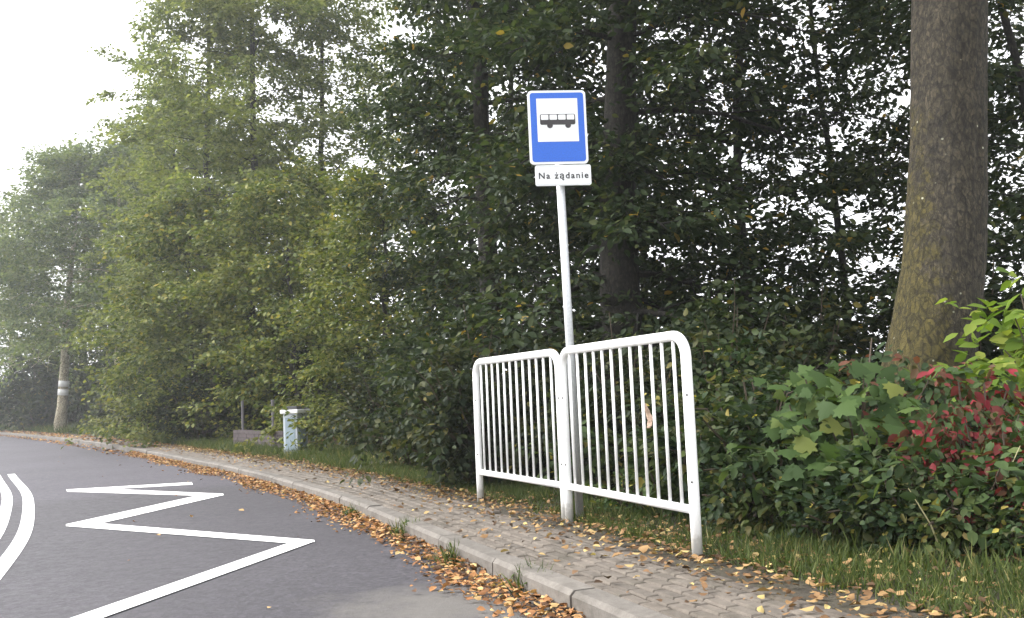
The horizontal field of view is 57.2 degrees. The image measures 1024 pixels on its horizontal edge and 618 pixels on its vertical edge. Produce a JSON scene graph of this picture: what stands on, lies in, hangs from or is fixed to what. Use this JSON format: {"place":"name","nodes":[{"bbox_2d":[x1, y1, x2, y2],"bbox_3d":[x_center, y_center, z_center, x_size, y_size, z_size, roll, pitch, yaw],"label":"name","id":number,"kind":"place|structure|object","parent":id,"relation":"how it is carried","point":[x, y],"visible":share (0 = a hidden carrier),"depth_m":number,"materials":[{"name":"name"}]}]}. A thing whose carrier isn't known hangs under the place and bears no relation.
{"place":"outdoors","nodes":[
{"label":"outdoors","id":0,"kind":"place"},
{"bbox_2d":[3,431,90,438],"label":"dirt path","id":1,"kind":"structure","parent":0,"point":[75,437],"depth_m":36.05,"materials":[{"name":"brown soil"}]},
{"bbox_2d":[0,435,555,617],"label":"road","id":2,"kind":"structure","parent":0,"point":[58,568],"depth_m":6.43,"materials":[{"name":"grey asphalt"}]},
{"bbox_2d":[0,474,34,578],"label":"road marking double line","id":3,"kind":"object","parent":2,"relation":"on","point":[10,555],"visible":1,"depth_m":9.17,"materials":[{"name":"paint"}]},
{"bbox_2d":[0,430,167,453],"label":"fallen leaves","id":4,"kind":"object","parent":2,"relation":"on","point":[81,437],"visible":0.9,"depth_m":31.35,"materials":[{"name":"brown plant"}]},
{"bbox_2d":[66,482,314,617],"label":"road marking zigzag","id":5,"kind":"object","parent":2,"relation":"on","point":[138,599],"visible":1,"depth_m":7.34,"materials":[{"name":"paint"}]},
{"bbox_2d":[58,456,435,607],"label":"fallen leaves","id":6,"kind":"object","parent":2,"relation":"on","point":[431,588],"visible":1,"depth_m":7.45,"materials":[{"name":"brown plant"}]},
{"bbox_2d":[341,501,357,516],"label":"weed tuft","id":7,"kind":"object","parent":2,"relation":"on","point":[351,510],"visible":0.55,"depth_m":8.21,"materials":[{"name":"green plant"}]},
{"bbox_2d":[118,451,584,617],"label":"fallen leaves","id":8,"kind":"object","parent":2,"relation":"on","point":[367,521],"visible":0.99,"depth_m":6.06,"materials":[{"name":"orange plant"}]},
{"bbox_2d":[386,513,420,540],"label":"weed tuft","id":9,"kind":"object","parent":2,"relation":"on","point":[396,530],"visible":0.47,"depth_m":6.80,"materials":[{"name":"green plant"}]},
{"bbox_2d":[422,539,469,568],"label":"weed tuft","id":10,"kind":"object","parent":2,"relation":"on","point":[451,554],"visible":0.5,"depth_m":5.68,"materials":[{"name":"green plant"}]},
{"bbox_2d":[496,555,553,597],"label":"weed tuft","id":11,"kind":"object","parent":2,"relation":"on","point":[517,580],"visible":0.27,"depth_m":4.77,"materials":[{"name":"green plant"}]},
{"bbox_2d":[76,438,834,617],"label":"pavement","id":12,"kind":"structure","parent":0,"point":[672,589],"depth_m":5.04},
{"bbox_2d":[0,0,1023,389],"label":"sky","id":13,"kind":"structure","parent":0,"point":[48,74],"materials":[{"name":"white"}]},
{"bbox_2d":[14,421,1023,617],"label":"verge","id":14,"kind":"structure","parent":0,"point":[802,589],"depth_m":4.61,"materials":[{"name":"green plant"}]},
{"bbox_2d":[0,361,32,425],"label":"shrub","id":15,"kind":"object","parent":14,"relation":"on","point":[2,423],"visible":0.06,"depth_m":58.38,"materials":[{"name":"green plant"}]},
{"bbox_2d":[0,229,88,425],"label":"rounded tree","id":16,"kind":"object","parent":14,"relation":"on","point":[50,286],"visible":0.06,"depth_m":57.84,"materials":[{"name":"green plant"}]},
{"bbox_2d":[0,342,99,431],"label":"shrub","id":17,"kind":"object","parent":14,"relation":"on","point":[28,420],"visible":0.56,"depth_m":47.41,"materials":[{"name":"green plant"}]},
{"bbox_2d":[0,322,110,427],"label":"shrub","id":18,"kind":"object","parent":14,"relation":"on","point":[44,382],"visible":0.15,"depth_m":48.04,"materials":[{"name":"green plant"}]},
{"bbox_2d":[0,139,150,431],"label":"rounded tree","id":19,"kind":"object","parent":14,"relation":"on","point":[51,161],"visible":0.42,"depth_m":40.69,"materials":[{"name":"green plant"}]},
{"bbox_2d":[0,134,158,366],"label":"rounded tree","id":20,"kind":"object","parent":14,"relation":"on","point":[3,349],"visible":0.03,"depth_m":50.70,"materials":[{"name":"green plant"}]},
{"bbox_2d":[56,327,130,427],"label":"shrub","id":21,"kind":"object","parent":14,"relation":"on","point":[81,392],"visible":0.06,"depth_m":41.83,"materials":[{"name":"green plant"}]},
{"bbox_2d":[0,125,197,422],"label":"rounded tree","id":22,"kind":"object","parent":14,"relation":"on","point":[102,157],"visible":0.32,"depth_m":39.69,"materials":[{"name":"green plant"}]},
{"bbox_2d":[0,422,226,440],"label":"grass","id":23,"kind":"structure","parent":14,"relation":"on","point":[51,427],"depth_m":39.92,"materials":[{"name":"green plant"}]},
{"bbox_2d":[68,376,197,439],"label":"shrub","id":24,"kind":"object","parent":14,"relation":"on","point":[130,416],"visible":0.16,"depth_m":27.67,"materials":[{"name":"green plant"}]},
{"bbox_2d":[81,315,198,427],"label":"shrub","id":25,"kind":"object","parent":14,"relation":"on","point":[94,399],"visible":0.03,"depth_m":36.35,"materials":[{"name":"green plant"}]},
{"bbox_2d":[70,71,236,407],"bbox_3d":[-11.292,-2.068,31.128,6.114,12.367,6.320,-6,-6,35],"label":"slender tree","id":26,"kind":"object","parent":14,"relation":"on","point":[159,149],"visible":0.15,"depth_m":30.57,"materials":[{"name":"green plant"}]},
{"bbox_2d":[54,185,284,451],"bbox_3d":[-8.615,0.338,24.404,6.076,7.353,5.831,-6,-6,32],"label":"young tree","id":27,"kind":"object","parent":14,"relation":"on","point":[159,223],"visible":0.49,"depth_m":23.34,"materials":[{"name":"green plant"}]},
{"bbox_2d":[39,100,320,377],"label":"rounded tree","id":28,"kind":"object","parent":14,"relation":"on","point":[126,203],"visible":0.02,"depth_m":42.35,"materials":[{"name":"green plant"}]},
{"bbox_2d":[59,0,339,398],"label":"slender tree","id":29,"kind":"object","parent":14,"relation":"on","point":[158,17],"visible":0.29,"depth_m":26.83,"materials":[{"name":"green plant"}]},
{"bbox_2d":[124,357,276,444],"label":"shrub","id":30,"kind":"object","parent":14,"relation":"on","point":[190,431],"visible":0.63,"depth_m":22.47,"materials":[{"name":"green plant"}]},
{"bbox_2d":[167,332,272,429],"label":"shrub","id":31,"kind":"object","parent":14,"relation":"on","point":[211,376],"visible":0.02,"depth_m":28.01,"materials":[{"name":"green plant"}]},
{"bbox_2d":[241,399,243,429],"bbox_3d":[-5.746,2.412,20.034,0.066,1.080,0.066,-5,-6,22],"label":"fence post","id":32,"kind":"object","parent":14,"relation":"on","point":[242,412],"visible":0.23,"depth_m":20.03,"materials":[{"name":"metal"}]},
{"bbox_2d":[96,0,404,429],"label":"slender tree","id":33,"kind":"object","parent":14,"relation":"on","point":[221,11],"visible":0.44,"depth_m":24.60,"materials":[{"name":"green plant"}]},
{"bbox_2d":[233,430,283,446],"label":"brick wall","id":34,"kind":"structure","parent":14,"relation":"on","point":[240,435],"depth_m":18.79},
{"bbox_2d":[271,400,273,426],"bbox_3d":[-4.682,2.271,18.394,0.066,0.980,0.066,0,-6,-22],"label":"fence post","id":35,"kind":"object","parent":14,"relation":"on","point":[272,404],"visible":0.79,"depth_m":18.39,"materials":[{"name":"metal"}]},
{"bbox_2d":[148,146,401,443],"bbox_3d":[-4.920,0.062,21.407,5.787,7.002,5.554,2,-7,-39],"label":"young tree","id":36,"kind":"object","parent":14,"relation":"on","point":[267,194],"visible":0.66,"depth_m":20.75,"materials":[{"name":"green plant"}]},
{"bbox_2d":[151,435,414,471],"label":"grass","id":37,"kind":"structure","parent":14,"relation":"on","point":[341,461],"depth_m":15.17,"materials":[{"name":"green plant"}]},
{"bbox_2d":[221,290,351,433],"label":"shrub","id":38,"kind":"object","parent":14,"relation":"on","point":[276,393],"visible":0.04,"depth_m":24.16,"materials":[{"name":"green plant"}]},
{"bbox_2d":[280,406,309,452],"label":"pillar","id":39,"kind":"structure","parent":14,"relation":"on","point":[298,410],"depth_m":16.32,"materials":[{"name":"paint"}]},
{"bbox_2d":[191,0,440,377],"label":"slender tree","id":40,"kind":"object","parent":14,"relation":"on","point":[322,37],"visible":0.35,"depth_m":25.91,"materials":[{"name":"green plant"}]},
{"bbox_2d":[248,299,394,433],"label":"shrub","id":41,"kind":"object","parent":14,"relation":"on","point":[283,387],"visible":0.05,"depth_m":22.24,"materials":[{"name":"green plant"}]},
{"bbox_2d":[309,352,414,455],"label":"shrub","id":42,"kind":"object","parent":14,"relation":"on","point":[349,398],"visible":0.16,"depth_m":14.78,"materials":[{"name":"green plant"}]},
{"bbox_2d":[230,151,520,453],"bbox_3d":[-2.399,0.033,17.327,4.720,5.952,4.919,-7,-7,41],"label":"young tree","id":43,"kind":"object","parent":14,"relation":"on","point":[350,184],"visible":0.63,"depth_m":17.06,"materials":[{"name":"green plant"}]},
{"bbox_2d":[319,328,488,468],"bbox_3d":[-0.955,1.133,12.021,2.697,1.849,2.716,1,-6,-31],"label":"shrub","id":44,"kind":"object","parent":14,"relation":"on","point":[392,413],"visible":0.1,"depth_m":11.79,"materials":[{"name":"green plant"}]},
{"bbox_2d":[311,0,604,438],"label":"broadleaf tree","id":45,"kind":"object","parent":14,"relation":"on","point":[359,99],"visible":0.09,"depth_m":16.60,"materials":[{"name":"green plant"}]},
{"bbox_2d":[340,300,608,492],"bbox_3d":[-0.252,0.832,9.493,2.697,1.946,2.716,-5,-6,23],"label":"shrub","id":46,"kind":"object","parent":14,"relation":"on","point":[447,443],"visible":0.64,"depth_m":8.97,"materials":[{"name":"green plant"}]},
{"bbox_2d":[328,0,694,412],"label":"broadleaf tree","id":47,"kind":"object","parent":14,"relation":"on","point":[399,283],"visible":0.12,"depth_m":17.48,"materials":[{"name":"green plant"}]},
{"bbox_2d":[412,300,617,482],"bbox_3d":[0.374,0.858,10.074,2.966,1.946,2.988,-2,-5,-5],"label":"shrub","id":48,"kind":"object","parent":14,"relation":"on","point":[578,321],"visible":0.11,"depth_m":9.36,"materials":[{"name":"green plant"}]},
{"bbox_2d":[331,0,702,421],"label":"broadleaf tree","id":49,"kind":"object","parent":14,"relation":"on","point":[407,91],"visible":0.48,"depth_m":12.57,"materials":[{"name":"green plant"}]},
{"bbox_2d":[473,349,564,520],"bbox_3d":[0.030,0.992,7.313,0.059,1.283,1.649,0,-6,-24],"label":"railing","id":50,"kind":"object","parent":14,"relation":"on","point":[553,354],"visible":0.94,"depth_m":7.28,"materials":[{"name":"white metal"}]},
{"bbox_2d":[527,90,591,518],"bbox_3d":[0.392,0.009,6.731,0.439,3.208,0.095,-2,-5,-5],"label":"bus stop sign","id":51,"kind":"object","parent":14,"relation":"on","point":[557,123],"visible":0.99,"depth_m":6.79,"materials":[{"name":"metal"}]},
{"bbox_2d":[515,417,638,502],"bbox_3d":[0.690,1.270,7.927,1.162,0.776,0.848,-7,-7,43],"label":"ground elder","id":52,"kind":"object","parent":14,"relation":"on","point":[585,451],"visible":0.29,"depth_m":7.71,"materials":[{"name":"green plant"}]},
{"bbox_2d":[140,443,1023,617],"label":"fallen leaves","id":53,"kind":"object","parent":14,"relation":"on","point":[935,612],"visible":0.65,"depth_m":5.09,"materials":[{"name":"orange plant"}]},
{"bbox_2d":[508,304,711,500],"bbox_3d":[1.041,0.790,8.102,2.158,1.654,2.173,1,-6,-34],"label":"shrub","id":54,"kind":"object","parent":14,"relation":"on","point":[616,317],"visible":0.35,"depth_m":7.78,"materials":[{"name":"green plant"}]},
{"bbox_2d":[585,468,666,513],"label":"plant","id":55,"kind":"object","parent":14,"relation":"on","point":[632,487],"visible":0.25,"depth_m":6.75,"materials":[{"name":"green plant"}]},
{"bbox_2d":[558,331,702,555],"bbox_3d":[0.665,0.827,5.767,0.058,1.283,1.687,0,-5,-21],"label":"railing","id":56,"kind":"object","parent":14,"relation":"on","point":[692,508],"visible":0.95,"depth_m":5.58,"materials":[{"name":"white metal"}]},
{"bbox_2d":[645,403,652,427],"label":"dry leaf","id":57,"kind":"object","parent":56,"relation":"attached to","point":[649,418],"visible":0.97,"depth_m":5.51,"materials":[{"name":"beige plant"}]},
{"bbox_2d":[369,0,909,395],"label":"broadleaf tree","id":58,"kind":"object","parent":14,"relation":"on","point":[618,271],"visible":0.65,"depth_m":9.83,"materials":[{"name":"green plant"}]},
{"bbox_2d":[308,435,1021,571],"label":"fallen leaves","id":59,"kind":"object","parent":14,"relation":"on","point":[1009,560],"visible":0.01,"depth_m":4.43,"materials":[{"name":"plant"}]},
{"bbox_2d":[449,0,882,389],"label":"broadleaf tree","id":60,"kind":"object","parent":14,"relation":"on","point":[773,202],"visible":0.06,"depth_m":13.79,"materials":[{"name":"green plant"}]},
{"bbox_2d":[620,427,718,521],"bbox_3d":[1.232,1.145,6.510,0.777,0.711,1.065,-6,-7,38],"label":"ground elder","id":61,"kind":"object","parent":14,"relation":"on","point":[652,481],"visible":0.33,"depth_m":6.35,"materials":[{"name":"green plant"}]},
{"bbox_2d":[352,462,1023,617],"bbox_3d":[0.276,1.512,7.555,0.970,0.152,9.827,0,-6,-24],"label":"grass","id":62,"kind":"structure","parent":14,"relation":"on","point":[517,489],"depth_m":4.61,"materials":[{"name":"green plant"}]},
{"bbox_2d":[699,479,753,524],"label":"plant","id":63,"kind":"object","parent":14,"relation":"on","point":[707,509],"visible":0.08,"depth_m":5.79,"materials":[{"name":"green plant"}]},
{"bbox_2d":[607,264,855,468],"bbox_3d":[1.785,0.621,7.578,2.173,1.849,2.158,-1,-5,-12],"label":"shrub","id":64,"kind":"object","parent":14,"relation":"on","point":[777,304],"visible":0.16,"depth_m":7.46,"materials":[{"name":"green plant"}]},
{"bbox_2d":[452,0,1023,389],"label":"broadleaf tree","id":65,"kind":"object","parent":14,"relation":"on","point":[855,237],"visible":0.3,"depth_m":10.93,"materials":[{"name":"green plant"}]},
{"bbox_2d":[702,434,785,534],"bbox_3d":[1.504,1.110,5.975,0.707,0.647,0.969,-4,-5,21],"label":"ground elder","id":66,"kind":"object","parent":14,"relation":"on","point":[721,455],"visible":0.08,"depth_m":5.93,"materials":[{"name":"green plant"}]},
{"bbox_2d":[671,445,821,541],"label":"bramble","id":67,"kind":"object","parent":14,"relation":"on","point":[763,511],"visible":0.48,"depth_m":5.48,"materials":[{"name":"green plant"}]},
{"bbox_2d":[643,331,870,474],"bbox_3d":[1.996,0.814,7.005,2.060,1.329,1.989,-6,-6,33],"label":"bramble","id":68,"kind":"object","parent":14,"relation":"on","point":[740,391],"visible":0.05,"depth_m":6.86,"materials":[{"name":"green plant"}]},
{"bbox_2d":[617,328,914,526],"bbox_3d":[1.710,0.762,6.288,1.989,1.329,2.060,-2,-5,0],"label":"bramble","id":69,"kind":"object","parent":14,"relation":"on","point":[741,411],"visible":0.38,"depth_m":6.18,"materials":[{"name":"green plant"}]},
{"bbox_2d":[668,275,864,381],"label":"shrub","id":70,"kind":"object","parent":14,"relation":"on","point":[756,325],"visible":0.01,"depth_m":12.07,"materials":[{"name":"green plant"}]},
{"bbox_2d":[715,438,831,536],"bbox_3d":[1.670,1.062,5.509,0.969,0.647,0.707,-4,-5,13],"label":"ground elder","id":71,"kind":"object","parent":14,"relation":"on","point":[764,464],"visible":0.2,"depth_m":5.40,"materials":[{"name":"green plant"}]},
{"bbox_2d":[575,0,987,405],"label":"broadleaf tree","id":72,"kind":"object","parent":14,"relation":"on","point":[945,241],"visible":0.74,"depth_m":7.33,"materials":[{"name":"brown plant"}]},
{"bbox_2d":[699,433,883,534],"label":"bramble","id":73,"kind":"object","parent":14,"relation":"on","point":[822,457],"visible":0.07,"depth_m":5.53,"materials":[{"name":"green plant"}]},
{"bbox_2d":[700,270,883,406],"bbox_3d":[2.808,0.663,9.036,2.697,1.946,2.716,-5,-6,26],"label":"shrub","id":74,"kind":"object","parent":14,"relation":"on","point":[823,345],"visible":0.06,"depth_m":8.73,"materials":[{"name":"green plant"}]},
{"bbox_2d":[755,445,907,554],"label":"bramble","id":75,"kind":"object","parent":14,"relation":"on","point":[830,511],"visible":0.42,"depth_m":4.97,"materials":[{"name":"green plant"}]},
{"bbox_2d":[664,0,1023,374],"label":"broadleaf tree","id":76,"kind":"object","parent":14,"relation":"on","point":[773,170],"visible":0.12,"depth_m":13.12,"materials":[{"name":"green plant"}]},
{"bbox_2d":[726,338,972,536],"bbox_3d":[2.013,0.792,5.680,1.759,1.226,1.595,-6,-6,37],"label":"maple sapling","id":77,"kind":"object","parent":14,"relation":"on","point":[806,444],"visible":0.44,"depth_m":5.42,"materials":[{"name":"green plant"}]},
{"bbox_2d":[823,518,892,539],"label":"plant","id":78,"kind":"object","parent":14,"relation":"on","point":[867,530],"depth_m":4.89,"materials":[{"name":"green plant"}]},
{"bbox_2d":[805,429,942,540],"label":"bramble","id":79,"kind":"object","parent":14,"relation":"on","point":[857,486],"visible":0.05,"depth_m":5.09,"materials":[{"name":"green plant"}]},
{"bbox_2d":[805,452,947,547],"bbox_3d":[1.990,1.050,5.123,0.601,0.550,0.823,0,-6,-23],"label":"ground elder","id":80,"kind":"object","parent":14,"relation":"on","point":[855,470],"visible":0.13,"depth_m":4.97,"materials":[{"name":"green plant"}]},
{"bbox_2d":[822,442,957,556],"bbox_3d":[2.117,1.002,4.910,0.920,0.614,0.671,-1,-5,-11],"label":"ground elder","id":81,"kind":"object","parent":14,"relation":"on","point":[899,472],"visible":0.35,"depth_m":4.83,"materials":[{"name":"green plant"}]},
{"bbox_2d":[772,0,1023,390],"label":"broadleaf tree","id":82,"kind":"object","parent":14,"relation":"on","point":[1000,76],"visible":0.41,"depth_m":10.02,"materials":[{"name":"green plant"}]},
{"bbox_2d":[824,341,979,421],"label":"creeper","id":83,"kind":"object","parent":14,"relation":"on","point":[908,386],"visible":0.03,"depth_m":6.29,"materials":[{"name":"green plant"}]},
{"bbox_2d":[851,476,963,560],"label":"plant","id":84,"kind":"object","parent":14,"relation":"on","point":[945,502],"visible":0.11,"depth_m":4.66,"materials":[{"name":"green plant"}]},
{"bbox_2d":[823,364,1023,550],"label":"red creeper","id":85,"kind":"object","parent":14,"relation":"on","point":[989,403],"visible":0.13,"depth_m":5.30,"materials":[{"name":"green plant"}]},
{"bbox_2d":[833,458,1013,561],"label":"bramble","id":86,"kind":"object","parent":14,"relation":"on","point":[891,515],"visible":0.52,"depth_m":4.65,"materials":[{"name":"green plant"}]},
{"bbox_2d":[823,247,1023,401],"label":"shrub","id":87,"kind":"object","parent":14,"relation":"on","point":[987,347],"visible":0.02,"depth_m":9.03,"materials":[{"name":"green plant"}]},
{"bbox_2d":[908,488,944,558],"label":"dry stalk","id":88,"kind":"object","parent":14,"relation":"on","point":[935,536],"visible":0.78,"depth_m":4.52,"materials":[{"name":"brown plant"}]},
{"bbox_2d":[847,1,1023,356],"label":"broadleaf tree","id":89,"kind":"object","parent":14,"relation":"on","point":[1020,30],"visible":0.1,"depth_m":13.09,"materials":[{"name":"green plant"}]},
{"bbox_2d":[868,403,1023,562],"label":"red creeper","id":90,"kind":"object","parent":14,"relation":"on","point":[953,449],"visible":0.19,"depth_m":4.84,"materials":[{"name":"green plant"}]},
{"bbox_2d":[899,462,1015,562],"bbox_3d":[2.224,1.013,4.680,0.775,0.517,0.565,0,-5,-21],"label":"ground elder","id":91,"kind":"object","parent":14,"relation":"on","point":[972,535],"visible":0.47,"depth_m":4.53,"materials":[{"name":"green plant"}]},
{"bbox_2d":[894,418,1023,490],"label":"bramble","id":92,"kind":"object","parent":14,"relation":"on","point":[934,456],"visible":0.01,"depth_m":4.71,"materials":[{"name":"green plant"}]},
{"bbox_2d":[902,267,1023,428],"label":"hazel bush","id":93,"kind":"object","parent":14,"relation":"on","point":[1008,342],"visible":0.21,"depth_m":6.33,"materials":[{"name":"green plant"}]},
{"bbox_2d":[920,472,1023,546],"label":"plant","id":94,"kind":"object","parent":14,"relation":"on","point":[1015,488],"visible":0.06,"depth_m":4.52,"materials":[{"name":"green plant"}]},
{"bbox_2d":[922,441,1023,563],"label":"ground elder","id":95,"kind":"object","parent":14,"relation":"on","point":[1003,466],"visible":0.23,"depth_m":4.53,"materials":[{"name":"green plant"}]},
{"bbox_2d":[947,478,1023,564],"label":"bramble","id":96,"kind":"object","parent":14,"relation":"on","point":[1005,523],"visible":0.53,"depth_m":4.41,"materials":[{"name":"green plant"}]},
{"bbox_2d":[968,497,1023,561],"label":"plant","id":97,"kind":"object","parent":14,"relation":"on","point":[1018,544],"visible":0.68,"depth_m":4.35,"materials":[{"name":"green plant"}]},
{"bbox_2d":[978,446,1019,554],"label":"dry stalk","id":98,"kind":"object","parent":14,"relation":"on","point":[979,552],"visible":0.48,"depth_m":4.52,"materials":[{"name":"brown plant"}]},
{"label":"ground","id":99,"kind":"structure","parent":0,"visible":0},
{"bbox_2d":[0,432,671,617],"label":"kerb","id":100,"kind":"structure","parent":99,"relation":"on","point":[588,601],"depth_m":5.48,"materials":[{"name":"grey concrete"}]},
{"label":"path","id":101,"kind":"structure","parent":0,"visible":0},
{"bbox_2d":[12,431,862,617],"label":"path edging","id":102,"kind":"object","parent":101,"relation":"on","point":[801,604],"visible":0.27,"depth_m":5.11,"materials":[{"name":"grey concrete"}]}
]}

